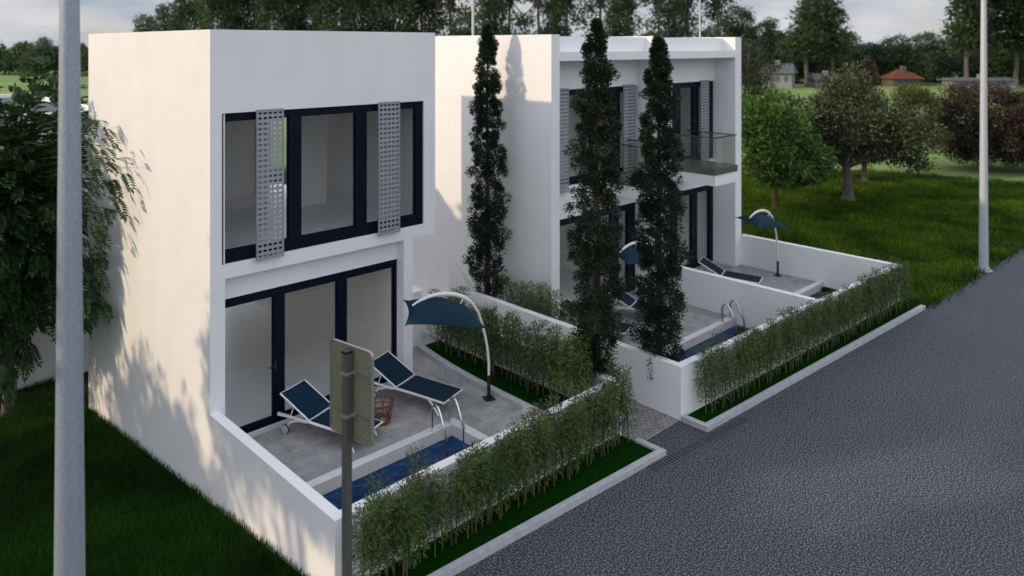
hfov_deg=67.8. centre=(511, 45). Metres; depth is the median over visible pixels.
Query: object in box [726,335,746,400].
bamboo plant
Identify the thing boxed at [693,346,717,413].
bamboo plant
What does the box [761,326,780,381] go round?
bamboo plant
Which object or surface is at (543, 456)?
bamboo plant
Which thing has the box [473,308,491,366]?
bamboo plant
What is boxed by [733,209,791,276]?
parasol
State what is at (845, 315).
bamboo plant
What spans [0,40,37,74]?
tree
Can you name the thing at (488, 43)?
cypress tree
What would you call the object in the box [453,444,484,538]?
bamboo plant
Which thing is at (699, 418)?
planter
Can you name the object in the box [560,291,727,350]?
patio
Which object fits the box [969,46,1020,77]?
distant bush
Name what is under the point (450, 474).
bamboo plant
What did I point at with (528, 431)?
bamboo plant
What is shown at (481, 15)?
distant pine
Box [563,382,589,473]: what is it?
bamboo plant
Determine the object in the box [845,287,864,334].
bamboo plant
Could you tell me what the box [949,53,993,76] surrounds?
distant bush
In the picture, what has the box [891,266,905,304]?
bamboo plant
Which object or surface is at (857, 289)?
bamboo plant
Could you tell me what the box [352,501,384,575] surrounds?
bamboo plant
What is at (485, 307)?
bamboo plant
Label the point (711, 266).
sun lounger
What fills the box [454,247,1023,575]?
road
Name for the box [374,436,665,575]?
planter
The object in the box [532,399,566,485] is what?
bamboo plant
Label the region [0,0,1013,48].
sky
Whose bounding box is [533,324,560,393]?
bamboo plant
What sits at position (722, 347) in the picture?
bamboo plant
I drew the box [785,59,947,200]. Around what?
apple tree
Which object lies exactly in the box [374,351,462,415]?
sun lounger
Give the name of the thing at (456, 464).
bamboo plant
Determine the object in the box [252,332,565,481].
patio
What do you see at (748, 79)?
olive tree
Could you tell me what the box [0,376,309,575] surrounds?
lawn grass
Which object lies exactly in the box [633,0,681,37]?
distant pine
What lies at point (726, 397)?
bamboo plant
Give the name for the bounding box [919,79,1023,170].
brown bush tree
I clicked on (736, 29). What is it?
distant tree
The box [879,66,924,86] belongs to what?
brick house
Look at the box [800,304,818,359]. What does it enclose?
bamboo plant
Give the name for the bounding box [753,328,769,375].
bamboo plant
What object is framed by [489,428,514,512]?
bamboo plant
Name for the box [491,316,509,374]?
bamboo plant
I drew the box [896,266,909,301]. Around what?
bamboo plant
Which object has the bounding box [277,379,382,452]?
sun lounger
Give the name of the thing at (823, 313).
bamboo plant
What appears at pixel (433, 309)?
parasol
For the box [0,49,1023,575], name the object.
ground
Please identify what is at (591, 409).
bamboo plant
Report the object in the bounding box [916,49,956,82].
distant bush
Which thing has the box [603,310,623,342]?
bamboo plant
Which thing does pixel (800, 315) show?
bamboo plant
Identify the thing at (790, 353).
bamboo plant
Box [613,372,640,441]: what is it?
bamboo plant
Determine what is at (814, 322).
bamboo plant
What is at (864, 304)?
bamboo plant
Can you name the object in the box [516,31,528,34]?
distant tree
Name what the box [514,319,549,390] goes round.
bamboo plant
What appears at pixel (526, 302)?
bamboo plant
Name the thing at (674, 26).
distant tree
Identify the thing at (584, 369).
bamboo plant
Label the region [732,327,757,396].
bamboo plant
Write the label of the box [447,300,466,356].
bamboo plant
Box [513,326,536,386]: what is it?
bamboo plant
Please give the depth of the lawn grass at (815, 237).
28.10 m
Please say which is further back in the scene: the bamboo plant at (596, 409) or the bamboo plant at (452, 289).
the bamboo plant at (452, 289)
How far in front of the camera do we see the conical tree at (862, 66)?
36.13 m
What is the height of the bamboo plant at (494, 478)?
1.008 m
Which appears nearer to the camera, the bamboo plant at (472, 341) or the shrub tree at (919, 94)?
the bamboo plant at (472, 341)
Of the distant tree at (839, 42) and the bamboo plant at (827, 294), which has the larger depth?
the distant tree at (839, 42)
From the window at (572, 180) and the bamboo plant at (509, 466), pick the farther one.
the window at (572, 180)
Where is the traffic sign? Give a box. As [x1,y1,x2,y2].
[330,339,373,575]
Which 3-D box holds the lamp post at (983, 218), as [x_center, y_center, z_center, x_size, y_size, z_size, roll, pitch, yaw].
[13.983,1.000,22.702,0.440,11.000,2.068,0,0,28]
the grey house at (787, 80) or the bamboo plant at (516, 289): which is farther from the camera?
the grey house at (787, 80)
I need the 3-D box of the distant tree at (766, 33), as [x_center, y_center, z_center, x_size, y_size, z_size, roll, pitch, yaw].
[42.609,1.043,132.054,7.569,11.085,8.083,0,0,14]
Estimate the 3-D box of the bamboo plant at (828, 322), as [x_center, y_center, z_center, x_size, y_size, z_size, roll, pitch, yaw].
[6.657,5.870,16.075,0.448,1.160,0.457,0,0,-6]
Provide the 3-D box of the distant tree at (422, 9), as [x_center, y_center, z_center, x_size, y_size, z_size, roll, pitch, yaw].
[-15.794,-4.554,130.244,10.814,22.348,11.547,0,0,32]
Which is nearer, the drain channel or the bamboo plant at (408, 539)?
the bamboo plant at (408, 539)
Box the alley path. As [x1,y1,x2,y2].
[621,399,679,441]
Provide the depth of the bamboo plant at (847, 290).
16.72 m
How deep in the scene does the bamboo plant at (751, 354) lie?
14.13 m
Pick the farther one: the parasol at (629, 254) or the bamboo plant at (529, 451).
the parasol at (629, 254)
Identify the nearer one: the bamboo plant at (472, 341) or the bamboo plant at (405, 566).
the bamboo plant at (405, 566)
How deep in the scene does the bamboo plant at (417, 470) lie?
9.68 m
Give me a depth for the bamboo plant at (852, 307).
17.05 m
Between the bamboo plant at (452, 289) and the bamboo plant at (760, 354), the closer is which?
the bamboo plant at (760, 354)
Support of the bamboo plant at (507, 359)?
in the planter at (512, 392)
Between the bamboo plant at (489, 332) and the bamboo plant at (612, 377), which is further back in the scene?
the bamboo plant at (489, 332)
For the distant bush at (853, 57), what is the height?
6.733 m
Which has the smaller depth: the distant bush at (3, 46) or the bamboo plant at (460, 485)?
the bamboo plant at (460, 485)
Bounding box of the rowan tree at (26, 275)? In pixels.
[0,53,136,417]
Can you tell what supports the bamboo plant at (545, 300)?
in the planter
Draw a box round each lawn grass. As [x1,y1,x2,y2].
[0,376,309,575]
[741,164,1023,304]
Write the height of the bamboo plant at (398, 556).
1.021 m
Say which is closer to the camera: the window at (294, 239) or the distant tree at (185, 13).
the window at (294, 239)
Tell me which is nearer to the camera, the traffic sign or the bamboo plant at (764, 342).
the traffic sign
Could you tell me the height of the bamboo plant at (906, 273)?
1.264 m
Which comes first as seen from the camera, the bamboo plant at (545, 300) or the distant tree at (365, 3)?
the bamboo plant at (545, 300)
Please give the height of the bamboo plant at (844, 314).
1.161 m
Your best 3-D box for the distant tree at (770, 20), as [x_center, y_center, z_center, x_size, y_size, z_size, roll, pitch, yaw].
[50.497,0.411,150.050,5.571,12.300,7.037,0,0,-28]
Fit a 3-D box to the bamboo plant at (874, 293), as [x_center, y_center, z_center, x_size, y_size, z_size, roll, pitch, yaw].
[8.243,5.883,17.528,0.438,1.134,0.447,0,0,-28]
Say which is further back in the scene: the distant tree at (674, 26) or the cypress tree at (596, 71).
the distant tree at (674, 26)
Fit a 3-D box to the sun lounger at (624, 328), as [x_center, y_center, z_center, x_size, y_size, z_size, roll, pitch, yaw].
[1.829,6.144,17.000,1.644,0.612,0.658,0,0,27]
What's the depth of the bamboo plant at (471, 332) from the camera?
14.54 m
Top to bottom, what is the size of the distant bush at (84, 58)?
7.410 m
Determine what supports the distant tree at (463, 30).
on the ground at (940, 161)
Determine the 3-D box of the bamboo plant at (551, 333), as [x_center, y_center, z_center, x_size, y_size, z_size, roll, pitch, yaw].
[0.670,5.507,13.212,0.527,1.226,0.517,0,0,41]
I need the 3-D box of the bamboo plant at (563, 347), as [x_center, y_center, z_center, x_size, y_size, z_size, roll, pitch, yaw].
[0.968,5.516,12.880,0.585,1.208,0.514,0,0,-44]
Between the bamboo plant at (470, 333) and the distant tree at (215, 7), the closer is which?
the bamboo plant at (470, 333)
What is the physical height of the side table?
0.332 m
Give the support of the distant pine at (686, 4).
on the ground at (940, 161)
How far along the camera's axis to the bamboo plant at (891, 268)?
18.13 m
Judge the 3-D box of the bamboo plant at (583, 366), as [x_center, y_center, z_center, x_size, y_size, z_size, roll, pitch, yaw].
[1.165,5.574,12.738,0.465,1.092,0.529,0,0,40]
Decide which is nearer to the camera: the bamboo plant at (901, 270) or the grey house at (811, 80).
the bamboo plant at (901, 270)
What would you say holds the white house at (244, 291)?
on the ground at (940, 161)
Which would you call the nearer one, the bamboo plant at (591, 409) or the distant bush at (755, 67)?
the bamboo plant at (591, 409)
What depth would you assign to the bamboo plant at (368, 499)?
8.98 m
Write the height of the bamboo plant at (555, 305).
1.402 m
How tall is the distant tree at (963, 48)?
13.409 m
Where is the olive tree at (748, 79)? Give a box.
[741,36,802,138]
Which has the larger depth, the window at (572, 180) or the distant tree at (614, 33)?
the distant tree at (614, 33)
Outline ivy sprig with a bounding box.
[645,353,653,380]
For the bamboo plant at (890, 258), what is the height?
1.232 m
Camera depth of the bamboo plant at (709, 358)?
13.30 m
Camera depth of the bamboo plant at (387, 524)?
8.85 m
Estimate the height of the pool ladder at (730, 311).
1.096 m
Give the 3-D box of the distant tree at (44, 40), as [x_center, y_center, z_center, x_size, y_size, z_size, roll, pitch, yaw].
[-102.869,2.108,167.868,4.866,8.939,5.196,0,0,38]
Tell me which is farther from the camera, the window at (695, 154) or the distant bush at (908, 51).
the distant bush at (908, 51)
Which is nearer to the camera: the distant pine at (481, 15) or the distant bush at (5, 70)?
the distant pine at (481, 15)
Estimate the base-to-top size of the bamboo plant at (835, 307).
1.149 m
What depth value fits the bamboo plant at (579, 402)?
11.41 m
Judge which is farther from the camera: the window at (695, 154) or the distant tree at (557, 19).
the distant tree at (557, 19)
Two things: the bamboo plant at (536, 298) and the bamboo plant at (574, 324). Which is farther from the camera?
the bamboo plant at (536, 298)
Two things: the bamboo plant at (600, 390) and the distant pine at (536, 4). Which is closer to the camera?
the bamboo plant at (600, 390)
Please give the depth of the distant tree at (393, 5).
122.39 m
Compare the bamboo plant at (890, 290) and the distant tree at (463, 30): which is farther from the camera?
the distant tree at (463, 30)
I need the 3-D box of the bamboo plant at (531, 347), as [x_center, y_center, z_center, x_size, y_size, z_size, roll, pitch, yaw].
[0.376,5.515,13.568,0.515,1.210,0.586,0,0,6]
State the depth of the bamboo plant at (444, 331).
15.14 m
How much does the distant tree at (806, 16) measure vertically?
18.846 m
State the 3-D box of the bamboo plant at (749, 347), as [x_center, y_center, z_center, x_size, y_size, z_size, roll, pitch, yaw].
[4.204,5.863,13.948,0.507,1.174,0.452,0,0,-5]
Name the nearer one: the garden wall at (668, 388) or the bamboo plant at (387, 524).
the bamboo plant at (387, 524)
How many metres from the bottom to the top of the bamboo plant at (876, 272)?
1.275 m
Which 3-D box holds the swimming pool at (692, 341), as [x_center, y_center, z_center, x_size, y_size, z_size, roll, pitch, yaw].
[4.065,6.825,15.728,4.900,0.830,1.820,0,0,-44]
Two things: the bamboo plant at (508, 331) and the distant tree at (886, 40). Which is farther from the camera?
the distant tree at (886, 40)
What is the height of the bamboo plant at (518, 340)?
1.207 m
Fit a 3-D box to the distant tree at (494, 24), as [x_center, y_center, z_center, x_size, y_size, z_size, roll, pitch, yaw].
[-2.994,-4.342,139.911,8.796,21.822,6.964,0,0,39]
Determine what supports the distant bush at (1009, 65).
on the ground at (940, 161)
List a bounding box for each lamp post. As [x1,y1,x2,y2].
[54,0,84,575]
[975,0,991,272]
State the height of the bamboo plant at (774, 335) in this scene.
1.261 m
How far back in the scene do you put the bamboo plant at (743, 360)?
14.00 m
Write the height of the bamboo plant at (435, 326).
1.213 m
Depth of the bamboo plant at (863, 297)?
17.24 m
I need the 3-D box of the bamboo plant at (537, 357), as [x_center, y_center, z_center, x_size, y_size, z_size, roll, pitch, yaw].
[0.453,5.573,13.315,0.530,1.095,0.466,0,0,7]
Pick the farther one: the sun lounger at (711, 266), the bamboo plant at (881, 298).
the sun lounger at (711, 266)
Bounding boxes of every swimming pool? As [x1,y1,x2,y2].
[306,418,488,509]
[665,316,748,361]
[794,281,834,298]
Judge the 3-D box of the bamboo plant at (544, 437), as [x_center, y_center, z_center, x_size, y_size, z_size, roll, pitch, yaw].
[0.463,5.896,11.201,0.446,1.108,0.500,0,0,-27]
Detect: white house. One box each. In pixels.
[0,94,87,388]
[88,29,434,502]
[413,34,740,317]
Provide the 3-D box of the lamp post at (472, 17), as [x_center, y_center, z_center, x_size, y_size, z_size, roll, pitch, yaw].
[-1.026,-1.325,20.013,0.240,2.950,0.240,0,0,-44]
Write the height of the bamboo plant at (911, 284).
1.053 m
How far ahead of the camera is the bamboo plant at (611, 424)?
12.12 m
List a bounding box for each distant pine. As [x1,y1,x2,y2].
[420,0,475,35]
[456,0,510,34]
[484,0,536,34]
[508,0,571,34]
[540,0,596,35]
[569,0,629,34]
[611,0,642,35]
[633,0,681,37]
[663,0,707,37]
[696,0,737,36]
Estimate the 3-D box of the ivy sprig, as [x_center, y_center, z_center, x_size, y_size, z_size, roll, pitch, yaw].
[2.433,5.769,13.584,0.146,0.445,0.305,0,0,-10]
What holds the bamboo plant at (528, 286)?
in the planter
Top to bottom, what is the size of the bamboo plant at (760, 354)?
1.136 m
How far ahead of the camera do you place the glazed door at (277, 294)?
12.55 m
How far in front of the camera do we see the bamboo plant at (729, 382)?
13.62 m
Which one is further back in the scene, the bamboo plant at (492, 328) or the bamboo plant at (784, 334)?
the bamboo plant at (784, 334)
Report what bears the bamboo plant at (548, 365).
in the planter at (512, 392)
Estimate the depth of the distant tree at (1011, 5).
119.44 m
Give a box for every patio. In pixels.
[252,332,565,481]
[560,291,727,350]
[696,262,816,292]
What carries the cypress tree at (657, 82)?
on the ground at (940, 161)
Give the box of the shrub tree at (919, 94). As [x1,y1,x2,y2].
[889,83,954,173]
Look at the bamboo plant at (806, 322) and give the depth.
15.43 m
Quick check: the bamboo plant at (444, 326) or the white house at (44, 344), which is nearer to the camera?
the bamboo plant at (444, 326)
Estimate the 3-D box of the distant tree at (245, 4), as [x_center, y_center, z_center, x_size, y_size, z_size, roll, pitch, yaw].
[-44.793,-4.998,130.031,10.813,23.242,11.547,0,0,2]
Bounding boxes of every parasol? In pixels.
[404,291,495,401]
[612,241,663,319]
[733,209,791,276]
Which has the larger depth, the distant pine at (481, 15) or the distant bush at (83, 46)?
the distant bush at (83, 46)
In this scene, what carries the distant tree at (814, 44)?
on the ground at (940, 161)
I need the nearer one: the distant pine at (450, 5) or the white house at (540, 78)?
the white house at (540, 78)
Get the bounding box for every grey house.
[759,60,798,87]
[805,70,839,87]
[937,74,1018,89]
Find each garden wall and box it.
[210,325,620,575]
[449,234,901,420]
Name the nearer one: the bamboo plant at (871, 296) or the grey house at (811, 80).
the bamboo plant at (871, 296)
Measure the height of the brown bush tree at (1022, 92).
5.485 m
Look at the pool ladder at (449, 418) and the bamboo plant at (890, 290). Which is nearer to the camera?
the pool ladder at (449, 418)
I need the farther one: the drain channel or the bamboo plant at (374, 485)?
the drain channel
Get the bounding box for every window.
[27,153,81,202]
[222,101,422,263]
[561,86,633,184]
[672,81,712,159]
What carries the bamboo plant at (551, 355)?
in the planter at (512, 392)
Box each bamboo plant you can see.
[352,495,397,575]
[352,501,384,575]
[359,487,396,575]
[365,471,402,575]
[380,489,409,575]
[381,478,429,575]
[386,479,430,568]
[403,444,438,558]
[403,473,433,562]
[420,476,448,557]
[422,466,456,549]
[427,289,445,348]
[434,291,457,352]
[436,285,463,349]
[438,457,480,544]
[438,467,466,545]
[439,296,461,355]
[441,287,470,350]
[446,298,468,357]
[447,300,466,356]
[452,297,474,359]
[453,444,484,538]
[453,451,487,533]
[456,438,493,532]
[460,305,480,361]
[463,303,482,363]
[464,304,483,364]
[469,446,498,526]
[471,443,508,523]
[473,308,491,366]
[475,303,499,369]
[478,307,502,370]
[479,311,502,375]
[481,312,501,371]
[485,436,520,520]
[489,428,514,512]
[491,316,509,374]
[494,312,518,377]
[494,437,520,511]
[495,310,520,380]
[497,274,518,305]
[502,314,526,381]
[503,424,532,507]
[507,318,531,384]
[507,419,539,504]
[508,280,526,306]
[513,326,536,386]
[513,424,538,501]
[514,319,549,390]
[515,280,535,309]
[515,287,540,312]
[517,411,548,497]
[519,319,547,388]
[523,333,548,394]
[526,282,546,311]
[526,409,552,492]
[527,403,561,482]
[531,424,556,492]
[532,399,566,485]
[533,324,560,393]
[535,293,551,316]
[536,284,560,320]
[537,325,561,395]
[537,332,561,400]
[542,394,570,480]
[543,404,590,479]
[544,287,571,322]
[545,335,569,402]
[550,338,575,400]
[555,332,584,398]
[556,333,578,395]
[559,297,578,324]
[561,405,585,474]
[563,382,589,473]
[563,397,592,469]
[567,333,594,397]
[571,302,586,325]
[571,346,594,393]
[573,393,600,465]
[578,376,605,459]
[580,388,605,464]
[589,384,622,456]
[592,378,615,455]
[599,382,620,453]
[601,379,624,448]
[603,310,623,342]
[604,361,626,445]
[605,365,633,443]
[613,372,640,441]
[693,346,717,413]
[699,342,724,413]
[705,354,724,409]
[708,340,733,407]
[710,329,741,403]
[715,345,735,404]
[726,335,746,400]
[730,334,754,394]
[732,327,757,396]
[732,331,752,398]
[740,329,760,391]
[748,326,767,387]
[748,327,765,389]
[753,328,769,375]
[759,318,779,383]
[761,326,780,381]
[764,321,781,378]
[769,317,789,374]
[772,324,786,375]
[776,306,801,369]
[778,310,797,372]
[782,320,799,371]
[783,306,804,366]
[789,307,809,364]
[791,308,811,362]
[798,303,818,361]
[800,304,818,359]
[805,305,822,357]
[806,301,823,355]
[809,299,833,352]
[810,299,829,353]
[817,291,836,347]
[817,297,838,350]
[823,294,841,347]
[828,289,845,345]
[832,294,849,343]
[832,299,849,342]
[836,291,853,341]
[838,290,861,339]
[840,283,863,332]
[840,286,858,337]
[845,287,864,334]
[847,282,866,335]
[853,284,870,331]
[855,274,872,329]
[858,278,878,328]
[861,273,878,327]
[865,274,882,324]
[865,277,879,318]
[868,272,887,322]
[871,267,889,321]
[875,274,888,319]
[878,271,892,318]
[879,271,897,317]
[882,265,898,315]
[886,273,899,314]
[887,263,904,313]
[888,255,910,307]
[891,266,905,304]
[896,260,910,310]
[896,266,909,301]
[901,265,915,307]
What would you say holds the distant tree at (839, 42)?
on the ground at (940, 161)
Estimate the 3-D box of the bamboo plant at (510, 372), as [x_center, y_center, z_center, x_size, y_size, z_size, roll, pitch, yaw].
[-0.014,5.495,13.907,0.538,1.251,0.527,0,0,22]
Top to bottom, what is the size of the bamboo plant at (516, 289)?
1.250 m
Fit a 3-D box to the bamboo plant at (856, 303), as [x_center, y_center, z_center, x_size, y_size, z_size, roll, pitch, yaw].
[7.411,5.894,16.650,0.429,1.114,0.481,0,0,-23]
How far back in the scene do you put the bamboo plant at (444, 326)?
15.01 m
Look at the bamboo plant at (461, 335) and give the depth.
14.78 m
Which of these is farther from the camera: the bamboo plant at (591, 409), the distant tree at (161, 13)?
the distant tree at (161, 13)
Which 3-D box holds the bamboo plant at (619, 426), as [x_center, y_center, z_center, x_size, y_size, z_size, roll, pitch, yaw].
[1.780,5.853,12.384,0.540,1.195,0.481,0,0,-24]
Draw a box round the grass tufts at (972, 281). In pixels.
[919,241,1023,309]
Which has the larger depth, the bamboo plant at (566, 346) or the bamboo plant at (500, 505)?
the bamboo plant at (566, 346)
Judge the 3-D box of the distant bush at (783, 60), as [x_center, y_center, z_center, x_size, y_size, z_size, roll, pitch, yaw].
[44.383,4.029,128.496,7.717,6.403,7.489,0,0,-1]
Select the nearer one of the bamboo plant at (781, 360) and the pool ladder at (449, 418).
the pool ladder at (449, 418)
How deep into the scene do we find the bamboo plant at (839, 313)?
16.35 m
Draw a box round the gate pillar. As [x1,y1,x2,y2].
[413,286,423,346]
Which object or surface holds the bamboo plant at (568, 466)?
on the planter at (624, 458)
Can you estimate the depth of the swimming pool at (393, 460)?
11.42 m
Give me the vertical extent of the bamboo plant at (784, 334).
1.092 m
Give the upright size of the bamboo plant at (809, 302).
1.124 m
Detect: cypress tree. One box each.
[461,22,512,305]
[562,17,633,387]
[623,34,693,361]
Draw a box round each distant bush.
[0,39,14,65]
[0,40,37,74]
[0,50,17,73]
[13,43,58,75]
[50,42,87,74]
[80,47,87,75]
[741,49,764,81]
[756,50,798,78]
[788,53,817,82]
[801,45,851,75]
[837,49,881,75]
[855,41,909,83]
[882,41,942,84]
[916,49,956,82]
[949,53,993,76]
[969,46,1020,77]
[988,48,1023,84]
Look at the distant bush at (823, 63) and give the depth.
128.32 m
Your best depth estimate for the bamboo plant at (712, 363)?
13.45 m
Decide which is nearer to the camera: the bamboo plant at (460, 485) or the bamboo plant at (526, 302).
the bamboo plant at (460, 485)
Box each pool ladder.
[430,397,464,450]
[720,300,744,333]
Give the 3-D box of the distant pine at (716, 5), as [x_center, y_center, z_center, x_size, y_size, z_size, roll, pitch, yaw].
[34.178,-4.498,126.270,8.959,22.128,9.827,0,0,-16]
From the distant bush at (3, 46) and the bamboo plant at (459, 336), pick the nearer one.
the bamboo plant at (459, 336)
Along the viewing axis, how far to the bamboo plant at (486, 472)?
10.05 m
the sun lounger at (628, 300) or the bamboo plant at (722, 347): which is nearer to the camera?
the bamboo plant at (722, 347)
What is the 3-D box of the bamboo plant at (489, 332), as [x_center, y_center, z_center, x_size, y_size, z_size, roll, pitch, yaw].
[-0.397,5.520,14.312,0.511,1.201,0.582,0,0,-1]
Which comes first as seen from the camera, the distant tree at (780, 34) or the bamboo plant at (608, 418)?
the bamboo plant at (608, 418)
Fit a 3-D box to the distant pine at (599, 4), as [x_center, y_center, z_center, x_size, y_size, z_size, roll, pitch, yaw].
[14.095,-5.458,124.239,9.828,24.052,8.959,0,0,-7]
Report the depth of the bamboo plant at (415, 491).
9.47 m
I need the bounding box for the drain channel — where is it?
[648,415,751,472]
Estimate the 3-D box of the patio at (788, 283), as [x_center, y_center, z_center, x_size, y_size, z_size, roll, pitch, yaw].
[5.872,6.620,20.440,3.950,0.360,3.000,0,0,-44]
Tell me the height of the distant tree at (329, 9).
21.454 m
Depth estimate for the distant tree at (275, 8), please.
120.45 m
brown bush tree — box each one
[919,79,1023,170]
[996,83,1023,134]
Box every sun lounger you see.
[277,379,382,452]
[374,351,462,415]
[560,298,630,338]
[611,286,677,323]
[698,257,762,283]
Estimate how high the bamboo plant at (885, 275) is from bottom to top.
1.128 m
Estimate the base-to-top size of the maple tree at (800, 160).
5.066 m
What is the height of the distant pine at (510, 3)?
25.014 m
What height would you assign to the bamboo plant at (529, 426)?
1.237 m
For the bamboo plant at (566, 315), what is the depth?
15.66 m
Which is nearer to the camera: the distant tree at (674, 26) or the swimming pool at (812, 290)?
the swimming pool at (812, 290)
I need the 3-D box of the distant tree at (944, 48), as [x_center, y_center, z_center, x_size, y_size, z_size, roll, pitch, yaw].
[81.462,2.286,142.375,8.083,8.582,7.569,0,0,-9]
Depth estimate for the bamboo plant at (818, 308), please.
15.64 m
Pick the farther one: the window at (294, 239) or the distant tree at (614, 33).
the distant tree at (614, 33)
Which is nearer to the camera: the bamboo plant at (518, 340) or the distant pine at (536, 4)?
the bamboo plant at (518, 340)
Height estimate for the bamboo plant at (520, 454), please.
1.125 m
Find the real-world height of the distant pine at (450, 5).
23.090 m
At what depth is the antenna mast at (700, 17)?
22.56 m
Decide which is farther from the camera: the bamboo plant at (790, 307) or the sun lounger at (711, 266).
the sun lounger at (711, 266)
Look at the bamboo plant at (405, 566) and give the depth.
9.15 m
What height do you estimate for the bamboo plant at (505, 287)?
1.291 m
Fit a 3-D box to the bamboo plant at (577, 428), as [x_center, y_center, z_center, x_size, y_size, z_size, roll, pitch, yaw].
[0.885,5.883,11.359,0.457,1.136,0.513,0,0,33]
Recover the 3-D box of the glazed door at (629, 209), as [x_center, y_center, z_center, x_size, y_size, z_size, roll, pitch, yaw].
[1.899,5.271,18.787,3.640,2.318,0.090,0,0,-44]
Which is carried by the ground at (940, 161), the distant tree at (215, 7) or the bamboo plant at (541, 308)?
the distant tree at (215, 7)
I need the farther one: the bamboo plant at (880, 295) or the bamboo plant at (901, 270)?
the bamboo plant at (901, 270)
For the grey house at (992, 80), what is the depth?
112.59 m
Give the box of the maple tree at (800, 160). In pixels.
[741,83,840,208]
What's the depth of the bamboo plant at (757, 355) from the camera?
14.25 m
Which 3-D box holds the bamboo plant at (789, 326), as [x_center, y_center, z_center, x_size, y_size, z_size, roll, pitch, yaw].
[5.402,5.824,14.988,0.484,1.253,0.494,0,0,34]
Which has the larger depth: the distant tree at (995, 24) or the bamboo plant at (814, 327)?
the distant tree at (995, 24)
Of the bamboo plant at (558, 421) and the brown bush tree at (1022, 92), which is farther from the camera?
the brown bush tree at (1022, 92)
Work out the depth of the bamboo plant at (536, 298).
16.56 m
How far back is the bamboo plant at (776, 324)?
14.59 m
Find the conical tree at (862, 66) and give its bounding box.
[832,54,891,181]
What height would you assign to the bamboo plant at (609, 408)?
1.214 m
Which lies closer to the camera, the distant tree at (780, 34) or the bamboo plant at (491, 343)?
the bamboo plant at (491, 343)
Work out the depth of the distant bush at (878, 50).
127.13 m
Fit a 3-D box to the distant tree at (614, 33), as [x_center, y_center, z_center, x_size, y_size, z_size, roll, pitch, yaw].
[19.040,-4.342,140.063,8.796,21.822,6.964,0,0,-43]
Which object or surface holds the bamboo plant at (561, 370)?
in the planter at (512, 392)
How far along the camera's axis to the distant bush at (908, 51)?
126.08 m
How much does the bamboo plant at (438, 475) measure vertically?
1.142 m
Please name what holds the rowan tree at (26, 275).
on the ground at (940, 161)
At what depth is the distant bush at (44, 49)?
161.03 m
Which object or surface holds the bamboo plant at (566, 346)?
in the planter at (512, 392)
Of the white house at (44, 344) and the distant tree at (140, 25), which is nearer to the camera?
the white house at (44, 344)
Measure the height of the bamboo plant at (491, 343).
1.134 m
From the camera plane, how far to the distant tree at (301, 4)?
127.69 m
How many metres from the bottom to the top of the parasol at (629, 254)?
1.973 m
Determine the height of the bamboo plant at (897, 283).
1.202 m
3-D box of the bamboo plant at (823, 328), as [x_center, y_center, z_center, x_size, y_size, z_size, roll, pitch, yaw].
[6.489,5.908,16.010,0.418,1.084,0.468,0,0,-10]
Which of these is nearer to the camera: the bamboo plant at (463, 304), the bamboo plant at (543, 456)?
the bamboo plant at (543, 456)
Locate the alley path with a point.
(651, 422)
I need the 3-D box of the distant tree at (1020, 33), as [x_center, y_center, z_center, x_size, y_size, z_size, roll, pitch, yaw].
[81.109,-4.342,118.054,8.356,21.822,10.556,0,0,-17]
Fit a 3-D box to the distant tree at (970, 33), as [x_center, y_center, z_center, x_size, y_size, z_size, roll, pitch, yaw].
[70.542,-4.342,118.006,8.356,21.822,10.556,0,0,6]
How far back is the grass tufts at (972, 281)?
20.88 m
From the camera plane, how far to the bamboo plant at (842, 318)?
16.43 m
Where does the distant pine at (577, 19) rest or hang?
on the ground at (940, 161)
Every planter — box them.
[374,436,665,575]
[417,340,568,414]
[681,301,925,431]
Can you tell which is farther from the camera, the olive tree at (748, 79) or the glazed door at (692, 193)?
the olive tree at (748, 79)
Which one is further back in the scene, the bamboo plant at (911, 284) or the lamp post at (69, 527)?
the bamboo plant at (911, 284)
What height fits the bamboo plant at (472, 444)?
1.177 m
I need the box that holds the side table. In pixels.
[374,395,393,425]
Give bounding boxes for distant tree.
[34,35,54,73]
[129,12,156,31]
[145,0,183,30]
[162,0,215,30]
[191,0,251,29]
[214,0,271,29]
[247,0,306,30]
[270,0,331,30]
[303,0,365,31]
[338,0,385,31]
[359,0,419,31]
[401,0,455,35]
[447,13,478,35]
[474,0,515,34]
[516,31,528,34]
[534,0,575,35]
[602,0,637,36]
[655,0,690,37]
[693,25,722,36]
[720,2,757,45]
[740,20,778,82]
[759,16,780,47]
[773,30,798,70]
[774,0,837,85]
[792,21,842,73]
[800,0,862,73]
[833,31,864,61]
[877,33,913,71]
[908,30,947,59]
[933,0,997,76]
[937,37,962,75]
[945,15,1001,65]
[952,0,1014,56]
[988,0,1023,86]
[999,0,1023,58]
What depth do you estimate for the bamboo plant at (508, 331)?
13.78 m
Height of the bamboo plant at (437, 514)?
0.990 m
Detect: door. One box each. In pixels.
[225,259,396,433]
[560,202,634,316]
[670,185,712,267]
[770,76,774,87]
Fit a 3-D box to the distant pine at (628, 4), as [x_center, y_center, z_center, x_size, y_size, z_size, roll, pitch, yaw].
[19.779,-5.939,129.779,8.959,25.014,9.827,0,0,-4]
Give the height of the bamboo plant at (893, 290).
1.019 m
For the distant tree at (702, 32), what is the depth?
149.61 m
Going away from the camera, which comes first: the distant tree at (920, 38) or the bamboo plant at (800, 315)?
the bamboo plant at (800, 315)
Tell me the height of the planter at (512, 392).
0.150 m

